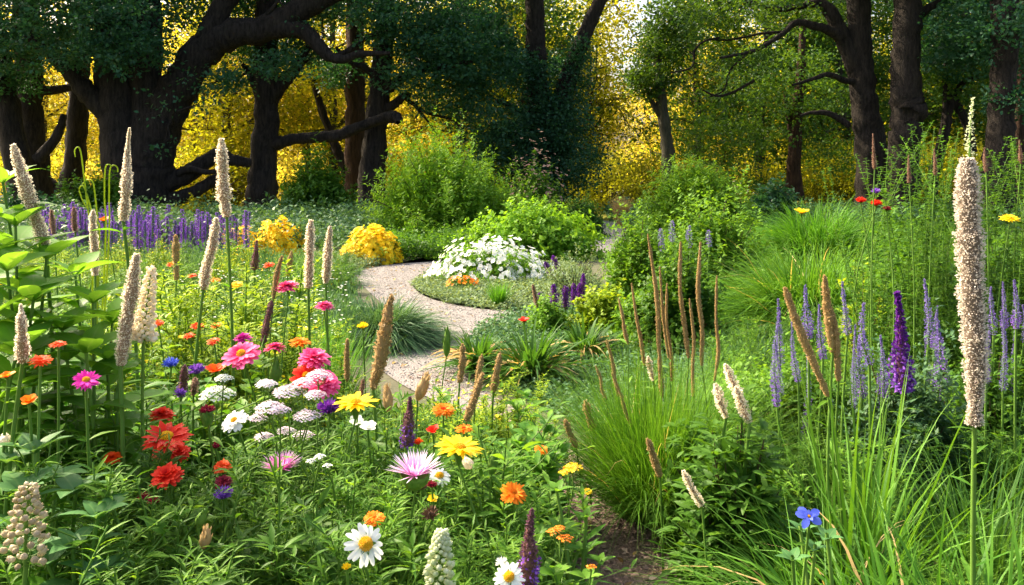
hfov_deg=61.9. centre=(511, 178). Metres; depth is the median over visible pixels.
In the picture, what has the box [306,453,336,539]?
white umbel
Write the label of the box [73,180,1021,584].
ground
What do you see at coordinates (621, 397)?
seed spike
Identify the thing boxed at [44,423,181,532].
feathery plant
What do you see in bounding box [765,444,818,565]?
leafy plant
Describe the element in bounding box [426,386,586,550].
oval leaved plant
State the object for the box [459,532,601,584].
oval leaved plant
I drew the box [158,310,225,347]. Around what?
fine leaved plant
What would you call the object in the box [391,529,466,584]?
leafy plant
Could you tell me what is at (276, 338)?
fine leaved plant
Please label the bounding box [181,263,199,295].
feathery plant
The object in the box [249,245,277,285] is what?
feathery plant
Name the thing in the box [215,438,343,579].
feathery plant
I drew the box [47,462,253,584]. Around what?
feathery plant
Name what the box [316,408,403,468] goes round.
feathery plant
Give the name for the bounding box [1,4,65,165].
tree
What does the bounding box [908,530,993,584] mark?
feathery plant
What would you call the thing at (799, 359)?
feathery plant
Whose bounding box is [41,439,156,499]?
leafy plant
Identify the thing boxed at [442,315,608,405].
strappy plant
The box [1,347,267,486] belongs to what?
oval leaved plant
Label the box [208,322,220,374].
marigold
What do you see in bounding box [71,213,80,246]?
purple spike
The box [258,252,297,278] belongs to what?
feathery plant
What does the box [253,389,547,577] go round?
meadow plants
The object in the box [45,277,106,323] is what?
feathery plant
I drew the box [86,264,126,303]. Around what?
feathery plant
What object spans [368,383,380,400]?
leafy plant
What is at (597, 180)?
sunlit bush
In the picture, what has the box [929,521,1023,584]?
feathery plant
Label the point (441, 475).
daisy flower
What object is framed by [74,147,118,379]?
nodding stems
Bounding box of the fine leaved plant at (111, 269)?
[90,255,126,284]
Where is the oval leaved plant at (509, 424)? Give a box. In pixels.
[476,408,539,440]
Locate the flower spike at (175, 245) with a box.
[166,234,186,381]
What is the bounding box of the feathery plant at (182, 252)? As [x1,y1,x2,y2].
[149,236,194,278]
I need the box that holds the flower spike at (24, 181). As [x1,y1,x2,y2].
[9,143,63,437]
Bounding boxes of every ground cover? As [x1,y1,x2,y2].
[273,247,391,270]
[384,221,486,261]
[408,258,603,310]
[459,301,714,433]
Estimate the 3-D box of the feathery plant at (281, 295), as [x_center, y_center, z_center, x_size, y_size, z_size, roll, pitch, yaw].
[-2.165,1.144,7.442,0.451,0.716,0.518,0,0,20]
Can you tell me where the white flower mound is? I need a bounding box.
[423,233,560,283]
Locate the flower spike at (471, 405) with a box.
[456,372,487,520]
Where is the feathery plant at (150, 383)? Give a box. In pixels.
[97,367,191,417]
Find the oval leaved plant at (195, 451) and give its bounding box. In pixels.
[152,418,324,547]
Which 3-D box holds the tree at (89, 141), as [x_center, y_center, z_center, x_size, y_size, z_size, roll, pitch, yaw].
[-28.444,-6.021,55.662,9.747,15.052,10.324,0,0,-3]
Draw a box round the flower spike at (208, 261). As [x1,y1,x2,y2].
[191,217,220,395]
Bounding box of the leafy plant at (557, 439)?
[501,424,568,477]
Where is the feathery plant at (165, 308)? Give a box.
[136,290,183,324]
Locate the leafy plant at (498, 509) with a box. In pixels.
[388,489,562,584]
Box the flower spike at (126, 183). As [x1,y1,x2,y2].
[90,127,173,432]
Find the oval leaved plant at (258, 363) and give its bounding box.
[96,328,294,500]
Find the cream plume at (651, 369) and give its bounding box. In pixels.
[641,356,664,421]
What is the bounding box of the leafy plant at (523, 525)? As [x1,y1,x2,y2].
[450,466,572,554]
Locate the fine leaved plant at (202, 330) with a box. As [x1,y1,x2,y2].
[157,308,221,357]
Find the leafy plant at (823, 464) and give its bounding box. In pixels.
[801,427,847,510]
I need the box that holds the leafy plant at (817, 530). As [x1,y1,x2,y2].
[765,522,867,584]
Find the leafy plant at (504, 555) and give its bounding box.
[495,551,509,571]
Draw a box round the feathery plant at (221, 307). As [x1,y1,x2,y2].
[210,292,238,316]
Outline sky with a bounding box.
[2,0,976,179]
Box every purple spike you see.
[42,210,48,226]
[55,219,60,238]
[61,204,67,231]
[62,211,68,236]
[67,213,71,248]
[68,202,77,241]
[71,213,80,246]
[76,210,83,247]
[80,207,86,239]
[82,218,89,250]
[98,212,102,246]
[100,213,103,249]
[100,223,106,245]
[106,203,113,227]
[110,221,115,249]
[113,223,118,251]
[121,221,129,244]
[128,215,133,250]
[132,212,141,252]
[132,216,139,248]
[136,205,142,224]
[139,218,142,251]
[141,221,148,256]
[146,215,149,243]
[147,229,151,252]
[148,206,158,262]
[155,215,160,236]
[155,229,160,248]
[163,217,170,251]
[165,204,172,219]
[168,231,173,258]
[172,220,178,241]
[179,209,186,255]
[179,219,187,248]
[180,218,186,245]
[185,226,190,252]
[188,221,194,249]
[194,209,202,245]
[196,217,203,251]
[203,212,210,246]
[218,231,222,249]
[223,220,229,248]
[230,229,235,253]
[233,219,239,248]
[242,210,250,252]
[531,284,538,312]
[543,262,553,281]
[548,284,560,315]
[551,255,559,281]
[560,286,570,322]
[566,283,576,324]
[574,283,581,316]
[578,273,586,302]
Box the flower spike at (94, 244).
[88,210,99,388]
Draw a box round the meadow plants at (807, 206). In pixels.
[598,192,1023,230]
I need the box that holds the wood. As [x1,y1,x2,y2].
[47,53,982,195]
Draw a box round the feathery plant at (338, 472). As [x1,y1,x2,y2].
[262,425,399,583]
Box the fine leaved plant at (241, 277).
[235,261,282,324]
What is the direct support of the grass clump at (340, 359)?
on the ground at (395, 384)
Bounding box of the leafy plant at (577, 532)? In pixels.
[457,476,606,584]
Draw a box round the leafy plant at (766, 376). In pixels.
[704,312,826,502]
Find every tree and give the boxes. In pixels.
[0,0,83,200]
[0,0,390,212]
[0,1,99,177]
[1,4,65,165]
[3,0,72,202]
[3,5,65,164]
[40,0,93,199]
[45,1,99,175]
[63,4,183,173]
[96,1,215,157]
[162,2,253,177]
[163,0,334,206]
[166,6,345,178]
[174,30,282,182]
[190,0,402,212]
[238,1,431,177]
[238,21,368,176]
[279,33,390,165]
[279,37,345,177]
[294,1,411,159]
[301,0,375,202]
[330,0,536,211]
[369,10,452,164]
[386,0,451,165]
[386,0,563,182]
[418,1,516,165]
[443,0,591,200]
[446,0,607,210]
[479,0,616,186]
[489,0,593,188]
[506,0,665,189]
[520,0,631,185]
[563,0,650,180]
[602,25,691,181]
[607,0,719,188]
[612,0,756,181]
[632,9,746,168]
[657,0,796,192]
[662,0,888,212]
[668,15,855,200]
[672,1,785,183]
[696,0,849,194]
[732,11,840,172]
[739,0,881,201]
[768,0,927,204]
[779,44,889,162]
[829,14,931,167]
[842,5,985,162]
[846,0,984,155]
[871,0,1023,212]
[875,0,990,173]
[917,0,1023,221]
[920,51,989,214]
[930,13,986,152]
[960,25,987,158]
[965,0,1023,206]
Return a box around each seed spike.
[593,365,618,512]
[606,339,626,428]
[611,373,641,524]
[617,298,639,513]
[631,283,656,426]
[647,234,663,414]
[659,266,684,408]
[662,283,679,420]
[676,242,700,437]
[683,298,708,428]
[695,242,719,433]
[707,276,720,428]
[783,287,873,573]
[814,274,849,543]
[820,310,857,566]
[860,134,888,388]
[900,155,925,382]
[912,149,939,373]
[982,147,996,373]
[998,140,1023,409]
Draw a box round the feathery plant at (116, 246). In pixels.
[111,234,149,267]
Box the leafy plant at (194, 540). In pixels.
[123,448,348,584]
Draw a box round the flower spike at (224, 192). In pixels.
[214,138,247,409]
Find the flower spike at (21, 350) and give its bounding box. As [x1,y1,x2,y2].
[0,303,31,584]
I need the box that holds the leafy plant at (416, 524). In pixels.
[383,455,477,582]
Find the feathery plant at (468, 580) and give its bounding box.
[420,577,477,584]
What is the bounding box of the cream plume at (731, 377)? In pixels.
[723,363,744,452]
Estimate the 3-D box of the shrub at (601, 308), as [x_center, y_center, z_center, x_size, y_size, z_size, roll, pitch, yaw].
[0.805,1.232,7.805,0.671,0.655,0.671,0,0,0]
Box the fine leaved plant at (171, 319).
[110,305,184,358]
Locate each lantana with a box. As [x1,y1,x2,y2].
[544,525,573,584]
[558,462,582,565]
[586,564,596,584]
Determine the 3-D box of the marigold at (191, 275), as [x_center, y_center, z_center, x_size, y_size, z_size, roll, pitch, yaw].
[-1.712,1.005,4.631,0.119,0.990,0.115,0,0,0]
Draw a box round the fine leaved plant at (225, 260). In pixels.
[206,246,250,284]
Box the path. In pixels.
[357,221,684,584]
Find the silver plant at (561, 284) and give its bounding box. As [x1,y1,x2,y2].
[538,241,608,303]
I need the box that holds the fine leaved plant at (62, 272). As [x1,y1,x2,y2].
[34,251,90,300]
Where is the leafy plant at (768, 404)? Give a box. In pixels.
[678,379,800,477]
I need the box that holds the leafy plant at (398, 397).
[302,381,432,513]
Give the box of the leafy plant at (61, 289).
[40,269,78,312]
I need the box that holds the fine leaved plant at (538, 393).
[471,367,570,474]
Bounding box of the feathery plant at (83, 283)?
[44,278,93,314]
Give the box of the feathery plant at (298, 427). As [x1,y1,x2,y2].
[255,395,372,526]
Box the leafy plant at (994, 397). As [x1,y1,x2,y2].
[940,324,1023,479]
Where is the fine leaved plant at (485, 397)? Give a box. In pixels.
[439,379,509,428]
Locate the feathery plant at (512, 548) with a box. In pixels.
[392,463,544,584]
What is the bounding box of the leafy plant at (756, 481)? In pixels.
[653,384,800,584]
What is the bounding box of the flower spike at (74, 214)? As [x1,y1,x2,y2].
[71,207,88,325]
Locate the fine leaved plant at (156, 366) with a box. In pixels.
[89,299,230,417]
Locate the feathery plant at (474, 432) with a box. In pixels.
[431,410,502,504]
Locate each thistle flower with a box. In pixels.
[260,449,302,536]
[383,449,440,582]
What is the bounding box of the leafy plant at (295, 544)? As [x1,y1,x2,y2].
[170,484,408,584]
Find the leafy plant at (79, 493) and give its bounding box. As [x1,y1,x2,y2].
[0,447,153,583]
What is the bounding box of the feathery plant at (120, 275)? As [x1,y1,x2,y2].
[79,265,140,302]
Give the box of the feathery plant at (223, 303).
[206,281,259,332]
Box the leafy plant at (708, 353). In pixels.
[673,322,818,394]
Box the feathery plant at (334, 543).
[218,498,426,584]
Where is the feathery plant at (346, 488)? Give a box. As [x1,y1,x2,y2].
[300,460,474,584]
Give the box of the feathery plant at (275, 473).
[0,436,357,584]
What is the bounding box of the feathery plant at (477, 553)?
[336,511,499,584]
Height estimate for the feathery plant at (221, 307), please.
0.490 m
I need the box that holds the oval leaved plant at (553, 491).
[475,451,595,560]
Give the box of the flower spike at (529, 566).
[517,508,541,584]
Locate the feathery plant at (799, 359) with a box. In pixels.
[781,345,828,382]
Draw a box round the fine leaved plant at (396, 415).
[377,395,451,446]
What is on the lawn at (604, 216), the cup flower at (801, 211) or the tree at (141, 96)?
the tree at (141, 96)
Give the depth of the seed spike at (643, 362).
3.89 m
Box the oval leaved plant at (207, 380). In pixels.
[25,367,288,504]
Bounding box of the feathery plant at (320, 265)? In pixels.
[300,259,337,293]
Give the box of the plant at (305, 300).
[167,264,350,361]
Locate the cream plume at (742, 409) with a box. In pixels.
[713,386,760,555]
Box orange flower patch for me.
[445,274,481,289]
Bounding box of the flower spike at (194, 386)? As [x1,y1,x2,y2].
[176,377,208,476]
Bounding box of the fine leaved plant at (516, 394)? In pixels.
[442,367,539,478]
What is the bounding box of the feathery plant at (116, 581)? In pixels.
[83,536,250,584]
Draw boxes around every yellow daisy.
[331,391,379,526]
[436,434,495,576]
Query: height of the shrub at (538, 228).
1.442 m
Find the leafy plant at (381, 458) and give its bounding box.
[302,409,508,584]
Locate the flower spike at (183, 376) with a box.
[176,365,191,496]
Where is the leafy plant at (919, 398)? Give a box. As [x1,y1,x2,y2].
[816,295,992,554]
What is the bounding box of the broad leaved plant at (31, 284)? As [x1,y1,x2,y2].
[0,165,105,532]
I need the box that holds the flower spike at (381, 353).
[368,294,394,498]
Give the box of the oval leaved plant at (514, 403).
[455,381,593,521]
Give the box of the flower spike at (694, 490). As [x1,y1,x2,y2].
[681,469,726,584]
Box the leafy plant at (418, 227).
[400,208,431,237]
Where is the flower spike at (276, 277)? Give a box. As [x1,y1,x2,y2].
[257,255,283,448]
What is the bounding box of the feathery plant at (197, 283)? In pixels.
[179,272,214,309]
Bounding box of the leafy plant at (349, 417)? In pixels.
[325,409,382,439]
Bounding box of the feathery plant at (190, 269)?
[166,248,197,289]
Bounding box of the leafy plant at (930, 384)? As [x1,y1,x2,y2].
[874,363,954,407]
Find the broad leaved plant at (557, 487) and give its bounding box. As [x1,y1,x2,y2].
[534,479,615,584]
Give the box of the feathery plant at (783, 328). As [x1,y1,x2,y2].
[749,318,795,365]
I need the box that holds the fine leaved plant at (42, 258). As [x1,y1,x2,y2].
[19,240,65,269]
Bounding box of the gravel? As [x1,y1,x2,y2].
[358,262,513,390]
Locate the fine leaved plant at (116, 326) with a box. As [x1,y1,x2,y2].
[89,271,280,418]
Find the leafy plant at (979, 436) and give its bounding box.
[955,421,1010,472]
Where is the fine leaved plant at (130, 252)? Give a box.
[99,236,147,279]
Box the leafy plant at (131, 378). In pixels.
[25,365,153,423]
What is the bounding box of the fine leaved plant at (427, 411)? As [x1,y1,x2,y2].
[365,402,450,487]
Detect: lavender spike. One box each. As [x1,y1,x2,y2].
[658,228,664,274]
[668,220,676,267]
[685,225,692,263]
[706,230,711,288]
[769,310,787,501]
[770,298,785,470]
[775,346,788,493]
[790,322,804,498]
[801,284,818,542]
[801,355,812,497]
[812,304,826,498]
[837,281,851,477]
[849,324,859,434]
[852,335,867,450]
[857,302,873,487]
[876,373,882,407]
[877,335,888,482]
[922,278,934,397]
[924,338,931,390]
[930,305,937,391]
[931,319,947,402]
[934,338,941,399]
[940,341,954,423]
[980,364,994,512]
[985,330,992,387]
[988,286,999,411]
[996,309,1008,467]
[998,281,1009,427]
[1006,280,1023,514]
[1009,328,1014,396]
[1017,304,1023,388]
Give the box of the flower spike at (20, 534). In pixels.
[0,481,50,584]
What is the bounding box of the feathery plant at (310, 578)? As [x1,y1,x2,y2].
[275,516,391,584]
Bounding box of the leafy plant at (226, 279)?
[213,269,239,299]
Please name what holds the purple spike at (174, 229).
on the ground at (395, 384)
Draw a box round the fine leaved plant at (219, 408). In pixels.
[116,383,238,459]
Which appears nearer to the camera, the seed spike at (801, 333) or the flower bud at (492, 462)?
the flower bud at (492, 462)
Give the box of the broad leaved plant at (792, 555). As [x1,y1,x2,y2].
[775,519,842,584]
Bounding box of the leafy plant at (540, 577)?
[480,570,573,584]
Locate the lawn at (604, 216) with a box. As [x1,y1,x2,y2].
[203,197,923,230]
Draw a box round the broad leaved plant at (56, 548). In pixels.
[0,492,133,584]
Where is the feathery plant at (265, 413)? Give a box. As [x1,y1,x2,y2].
[223,383,380,519]
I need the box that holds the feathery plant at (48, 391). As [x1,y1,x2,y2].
[25,356,97,434]
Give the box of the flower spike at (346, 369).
[334,338,354,500]
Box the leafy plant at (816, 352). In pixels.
[757,344,833,371]
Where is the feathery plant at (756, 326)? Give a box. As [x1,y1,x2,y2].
[714,314,771,355]
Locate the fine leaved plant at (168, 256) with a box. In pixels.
[154,248,185,267]
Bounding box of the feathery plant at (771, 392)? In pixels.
[727,368,805,434]
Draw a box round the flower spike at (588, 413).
[576,400,602,503]
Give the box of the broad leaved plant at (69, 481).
[0,430,125,579]
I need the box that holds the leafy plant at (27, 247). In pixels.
[21,240,38,265]
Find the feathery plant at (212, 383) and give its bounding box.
[149,354,305,460]
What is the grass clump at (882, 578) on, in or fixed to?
on the ground at (395, 384)
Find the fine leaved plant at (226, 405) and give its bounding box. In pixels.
[176,364,324,507]
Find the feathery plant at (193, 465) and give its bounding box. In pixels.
[124,455,267,580]
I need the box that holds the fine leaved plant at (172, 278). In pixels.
[144,272,207,323]
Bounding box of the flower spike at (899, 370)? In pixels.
[887,290,922,533]
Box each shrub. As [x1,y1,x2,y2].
[0,183,67,220]
[44,164,131,214]
[170,193,216,216]
[262,131,363,218]
[356,105,534,235]
[447,190,613,262]
[488,177,586,228]
[504,131,574,214]
[557,188,610,236]
[564,277,625,333]
[592,197,677,302]
[600,280,671,357]
[622,225,739,361]
[631,152,766,234]
[654,165,782,301]
[745,172,805,233]
[820,120,1023,396]
[838,188,997,392]
[904,136,1023,411]
[941,196,1023,362]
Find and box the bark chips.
[398,371,691,584]
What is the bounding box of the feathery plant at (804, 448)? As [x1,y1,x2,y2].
[757,420,836,552]
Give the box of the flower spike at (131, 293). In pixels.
[90,253,142,572]
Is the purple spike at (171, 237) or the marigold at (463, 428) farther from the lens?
the purple spike at (171, 237)
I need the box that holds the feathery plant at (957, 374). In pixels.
[948,360,964,406]
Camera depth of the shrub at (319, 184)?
25.57 m
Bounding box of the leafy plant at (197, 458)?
[151,428,275,575]
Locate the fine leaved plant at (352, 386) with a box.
[284,370,370,455]
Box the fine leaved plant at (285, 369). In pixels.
[200,302,352,472]
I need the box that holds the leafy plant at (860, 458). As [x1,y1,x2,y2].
[821,435,918,558]
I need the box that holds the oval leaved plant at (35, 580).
[0,455,195,584]
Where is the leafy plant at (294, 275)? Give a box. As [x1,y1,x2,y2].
[278,261,320,317]
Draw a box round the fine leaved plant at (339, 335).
[268,313,358,397]
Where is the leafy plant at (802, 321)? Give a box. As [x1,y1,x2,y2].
[786,316,842,377]
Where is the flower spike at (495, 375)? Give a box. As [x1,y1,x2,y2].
[482,352,502,453]
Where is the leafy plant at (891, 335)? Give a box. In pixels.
[843,324,910,400]
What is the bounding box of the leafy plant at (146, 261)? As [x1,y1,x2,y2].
[140,258,186,302]
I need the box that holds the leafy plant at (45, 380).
[5,348,56,390]
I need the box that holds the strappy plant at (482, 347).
[417,325,519,386]
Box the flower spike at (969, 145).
[959,97,977,383]
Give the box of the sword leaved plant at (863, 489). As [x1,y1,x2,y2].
[664,333,1023,584]
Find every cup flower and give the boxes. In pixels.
[0,371,15,533]
[20,393,56,500]
[99,216,116,297]
[205,363,238,457]
[349,415,365,510]
[359,420,380,494]
[418,424,444,534]
[427,495,437,531]
[518,317,529,350]
[563,464,589,557]
[794,208,820,338]
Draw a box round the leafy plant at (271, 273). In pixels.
[256,269,285,284]
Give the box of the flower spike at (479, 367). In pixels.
[462,354,489,462]
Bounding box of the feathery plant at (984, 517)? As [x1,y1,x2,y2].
[946,491,1023,580]
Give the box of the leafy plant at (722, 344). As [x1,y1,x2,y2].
[703,334,786,402]
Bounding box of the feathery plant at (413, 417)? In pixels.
[392,402,431,426]
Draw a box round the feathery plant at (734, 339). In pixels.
[719,321,794,377]
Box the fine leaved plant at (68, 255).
[30,251,71,268]
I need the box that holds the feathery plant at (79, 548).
[0,508,168,584]
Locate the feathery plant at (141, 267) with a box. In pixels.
[121,259,148,278]
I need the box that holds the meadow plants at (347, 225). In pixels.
[0,187,388,256]
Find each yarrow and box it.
[199,374,235,533]
[249,377,326,505]
[254,379,277,511]
[306,368,333,508]
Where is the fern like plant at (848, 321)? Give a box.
[816,257,906,396]
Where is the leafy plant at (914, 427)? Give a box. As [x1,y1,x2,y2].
[861,404,988,533]
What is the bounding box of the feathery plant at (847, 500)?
[831,474,904,559]
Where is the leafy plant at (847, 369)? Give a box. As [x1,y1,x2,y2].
[819,352,873,390]
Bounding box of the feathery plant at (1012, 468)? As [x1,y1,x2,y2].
[995,442,1023,527]
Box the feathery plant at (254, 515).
[234,484,428,584]
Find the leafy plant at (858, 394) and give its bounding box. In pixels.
[840,378,876,413]
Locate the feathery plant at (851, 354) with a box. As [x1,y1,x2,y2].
[824,345,875,392]
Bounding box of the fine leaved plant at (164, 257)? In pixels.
[139,233,171,284]
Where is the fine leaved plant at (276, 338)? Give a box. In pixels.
[171,265,343,425]
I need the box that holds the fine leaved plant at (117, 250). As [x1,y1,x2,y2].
[107,240,150,279]
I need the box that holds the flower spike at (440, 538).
[423,528,455,584]
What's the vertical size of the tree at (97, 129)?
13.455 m
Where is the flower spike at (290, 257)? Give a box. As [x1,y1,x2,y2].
[280,251,304,393]
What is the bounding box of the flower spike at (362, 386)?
[345,379,365,521]
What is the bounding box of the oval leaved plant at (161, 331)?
[82,323,175,366]
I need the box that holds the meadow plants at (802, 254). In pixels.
[599,214,1023,572]
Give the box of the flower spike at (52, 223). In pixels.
[48,210,58,314]
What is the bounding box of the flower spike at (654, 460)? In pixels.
[646,438,676,571]
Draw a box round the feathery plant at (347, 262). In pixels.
[319,246,358,288]
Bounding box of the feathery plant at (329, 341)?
[303,328,337,365]
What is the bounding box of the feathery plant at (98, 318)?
[84,301,109,328]
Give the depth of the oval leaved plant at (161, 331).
4.40 m
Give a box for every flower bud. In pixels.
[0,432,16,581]
[98,382,127,487]
[192,507,208,572]
[196,404,223,542]
[198,523,212,584]
[269,355,287,434]
[382,382,406,580]
[413,371,431,576]
[441,324,451,388]
[462,456,501,570]
[485,447,499,566]
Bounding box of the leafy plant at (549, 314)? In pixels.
[523,292,573,344]
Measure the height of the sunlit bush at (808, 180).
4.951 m
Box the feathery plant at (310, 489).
[240,406,432,574]
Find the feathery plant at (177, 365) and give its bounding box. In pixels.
[134,341,227,424]
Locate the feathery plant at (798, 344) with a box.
[786,331,830,375]
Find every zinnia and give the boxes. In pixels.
[102,451,131,541]
[148,406,194,546]
[149,461,196,575]
[161,443,190,570]
[215,474,251,581]
[221,342,265,479]
[221,410,264,531]
[233,332,252,471]
[263,342,285,404]
[275,281,298,411]
[289,364,321,448]
[297,347,333,462]
[303,368,340,490]
[315,301,340,441]
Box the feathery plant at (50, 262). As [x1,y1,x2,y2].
[27,250,63,276]
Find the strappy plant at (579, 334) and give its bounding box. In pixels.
[536,310,643,367]
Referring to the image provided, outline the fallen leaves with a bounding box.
[366,262,659,584]
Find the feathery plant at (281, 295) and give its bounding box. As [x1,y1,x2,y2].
[237,270,294,332]
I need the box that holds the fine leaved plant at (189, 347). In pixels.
[154,336,222,363]
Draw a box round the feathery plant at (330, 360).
[266,338,353,424]
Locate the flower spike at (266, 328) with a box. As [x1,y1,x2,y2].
[260,300,279,442]
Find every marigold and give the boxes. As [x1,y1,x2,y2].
[27,355,57,470]
[39,340,69,528]
[153,319,166,386]
[166,262,184,331]
[183,332,201,385]
[187,274,207,349]
[190,322,202,363]
[198,458,232,514]
[207,338,222,385]
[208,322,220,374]
[210,278,222,337]
[232,281,242,383]
[263,262,282,340]
[288,337,322,446]
[359,510,389,584]
[431,403,455,508]
[456,423,472,538]
[500,481,526,544]
[534,445,569,548]
[579,488,600,551]
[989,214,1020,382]
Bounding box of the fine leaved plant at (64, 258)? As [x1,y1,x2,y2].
[18,249,75,276]
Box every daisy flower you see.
[72,369,112,527]
[141,420,193,572]
[344,523,382,584]
[429,468,450,516]
[493,562,525,584]
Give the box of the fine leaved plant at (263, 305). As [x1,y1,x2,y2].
[99,269,301,424]
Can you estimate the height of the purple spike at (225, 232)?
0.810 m
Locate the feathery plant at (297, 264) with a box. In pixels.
[285,256,302,277]
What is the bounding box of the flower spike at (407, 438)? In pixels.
[382,396,417,576]
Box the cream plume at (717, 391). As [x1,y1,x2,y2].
[703,383,740,502]
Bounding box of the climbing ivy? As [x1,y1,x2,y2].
[448,31,620,212]
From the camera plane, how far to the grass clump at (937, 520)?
3.01 m
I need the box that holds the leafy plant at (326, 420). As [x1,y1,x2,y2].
[264,397,395,493]
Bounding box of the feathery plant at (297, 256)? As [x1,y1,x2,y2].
[291,245,306,273]
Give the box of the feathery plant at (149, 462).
[40,399,212,581]
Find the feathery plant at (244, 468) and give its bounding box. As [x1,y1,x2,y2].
[176,429,344,582]
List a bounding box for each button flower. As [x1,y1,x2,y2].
[136,491,151,584]
[146,497,159,584]
[162,357,178,404]
[173,388,188,489]
[188,363,220,472]
[210,484,244,577]
[212,441,241,553]
[317,397,340,512]
[342,562,350,584]
[351,322,373,419]
[394,437,422,575]
[400,504,438,583]
[416,484,426,581]
[422,480,445,561]
[423,488,429,507]
[496,556,506,568]
[847,199,881,384]
[856,197,882,346]
[862,188,880,357]
[883,206,903,379]
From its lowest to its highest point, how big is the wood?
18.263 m
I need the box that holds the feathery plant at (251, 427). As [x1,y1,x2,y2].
[215,387,307,523]
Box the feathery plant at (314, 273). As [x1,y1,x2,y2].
[293,249,324,289]
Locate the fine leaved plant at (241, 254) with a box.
[222,230,260,288]
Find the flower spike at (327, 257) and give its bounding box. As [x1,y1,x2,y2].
[321,226,337,416]
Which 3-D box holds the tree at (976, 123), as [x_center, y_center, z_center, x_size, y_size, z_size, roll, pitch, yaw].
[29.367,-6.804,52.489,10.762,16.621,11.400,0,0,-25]
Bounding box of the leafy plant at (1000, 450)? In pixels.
[967,429,1023,544]
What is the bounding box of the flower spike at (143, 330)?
[120,265,165,524]
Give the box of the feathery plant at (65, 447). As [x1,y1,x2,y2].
[0,402,145,580]
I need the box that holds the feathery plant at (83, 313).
[44,300,111,332]
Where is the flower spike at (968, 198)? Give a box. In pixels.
[947,157,992,584]
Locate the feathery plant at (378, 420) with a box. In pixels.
[346,411,391,444]
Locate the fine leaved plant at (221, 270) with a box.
[211,250,248,288]
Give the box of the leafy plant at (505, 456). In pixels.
[367,397,569,570]
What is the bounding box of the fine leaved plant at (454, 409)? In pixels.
[419,387,499,442]
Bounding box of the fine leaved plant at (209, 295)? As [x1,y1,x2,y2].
[190,280,228,315]
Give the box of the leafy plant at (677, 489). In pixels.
[644,410,779,569]
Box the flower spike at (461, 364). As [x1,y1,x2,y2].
[446,343,466,427]
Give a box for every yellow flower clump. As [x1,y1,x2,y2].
[221,225,258,253]
[249,215,305,259]
[338,223,403,264]
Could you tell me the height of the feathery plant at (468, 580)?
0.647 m
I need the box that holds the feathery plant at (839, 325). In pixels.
[812,295,858,355]
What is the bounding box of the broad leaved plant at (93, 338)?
[10,251,178,538]
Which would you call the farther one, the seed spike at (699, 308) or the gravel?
the gravel
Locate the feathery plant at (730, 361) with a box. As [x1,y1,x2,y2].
[683,349,756,406]
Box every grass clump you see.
[268,295,407,419]
[273,293,350,328]
[283,253,382,288]
[316,289,469,363]
[482,279,521,306]
[490,321,875,581]
[599,470,1023,584]
[609,195,633,225]
[613,438,1023,584]
[642,454,1023,584]
[657,230,905,357]
[660,483,1023,584]
[733,190,951,270]
[769,408,1023,584]
[794,358,1023,575]
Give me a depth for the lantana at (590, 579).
2.04 m
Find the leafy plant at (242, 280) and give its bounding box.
[226,262,268,303]
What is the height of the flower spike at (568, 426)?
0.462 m
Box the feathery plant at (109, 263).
[79,244,125,287]
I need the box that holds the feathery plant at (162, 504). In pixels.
[50,435,216,584]
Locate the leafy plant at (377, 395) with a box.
[363,389,381,413]
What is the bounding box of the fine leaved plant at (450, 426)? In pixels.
[367,367,511,548]
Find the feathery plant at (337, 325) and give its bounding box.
[312,316,354,360]
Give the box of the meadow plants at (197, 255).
[2,233,369,352]
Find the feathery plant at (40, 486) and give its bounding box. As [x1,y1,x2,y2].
[0,443,61,578]
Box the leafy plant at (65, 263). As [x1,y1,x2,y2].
[53,256,86,275]
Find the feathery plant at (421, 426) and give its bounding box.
[324,392,438,499]
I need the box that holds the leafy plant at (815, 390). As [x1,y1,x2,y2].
[772,334,875,524]
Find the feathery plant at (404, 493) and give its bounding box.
[325,435,461,584]
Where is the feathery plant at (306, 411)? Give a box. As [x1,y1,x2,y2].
[262,374,341,469]
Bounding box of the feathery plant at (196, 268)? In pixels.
[181,249,224,291]
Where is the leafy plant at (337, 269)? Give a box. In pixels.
[332,262,362,303]
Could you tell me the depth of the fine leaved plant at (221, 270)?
9.54 m
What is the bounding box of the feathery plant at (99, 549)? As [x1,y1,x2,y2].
[0,445,179,584]
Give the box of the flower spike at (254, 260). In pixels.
[250,240,259,338]
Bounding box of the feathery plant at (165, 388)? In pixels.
[42,370,203,465]
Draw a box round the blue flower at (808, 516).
[794,507,821,584]
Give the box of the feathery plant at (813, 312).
[766,298,826,362]
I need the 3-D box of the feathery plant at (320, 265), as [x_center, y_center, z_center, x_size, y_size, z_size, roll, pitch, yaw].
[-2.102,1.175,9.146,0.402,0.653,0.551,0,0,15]
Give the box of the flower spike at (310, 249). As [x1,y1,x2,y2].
[303,219,315,435]
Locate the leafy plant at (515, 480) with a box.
[443,444,551,533]
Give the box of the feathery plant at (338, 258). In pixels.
[315,238,358,279]
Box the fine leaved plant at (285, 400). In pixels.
[209,370,325,490]
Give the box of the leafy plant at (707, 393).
[684,378,745,423]
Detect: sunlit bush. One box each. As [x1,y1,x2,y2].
[0,147,100,202]
[0,149,101,200]
[57,157,103,185]
[174,116,250,208]
[174,148,241,205]
[174,153,218,209]
[213,153,248,207]
[241,146,328,204]
[339,129,432,201]
[385,160,426,194]
[471,153,515,190]
[559,139,630,209]
[564,145,653,212]
[604,137,681,202]
[645,152,733,190]
[734,151,805,200]
[777,123,855,205]
[800,149,850,205]
[811,147,855,206]
[919,126,982,204]
[920,126,982,202]
[920,142,956,196]
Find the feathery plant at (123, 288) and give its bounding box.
[66,266,155,309]
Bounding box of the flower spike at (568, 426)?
[563,419,594,509]
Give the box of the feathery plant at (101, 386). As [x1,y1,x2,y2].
[96,347,170,424]
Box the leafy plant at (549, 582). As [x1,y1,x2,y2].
[477,534,636,584]
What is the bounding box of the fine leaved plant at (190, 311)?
[129,241,348,403]

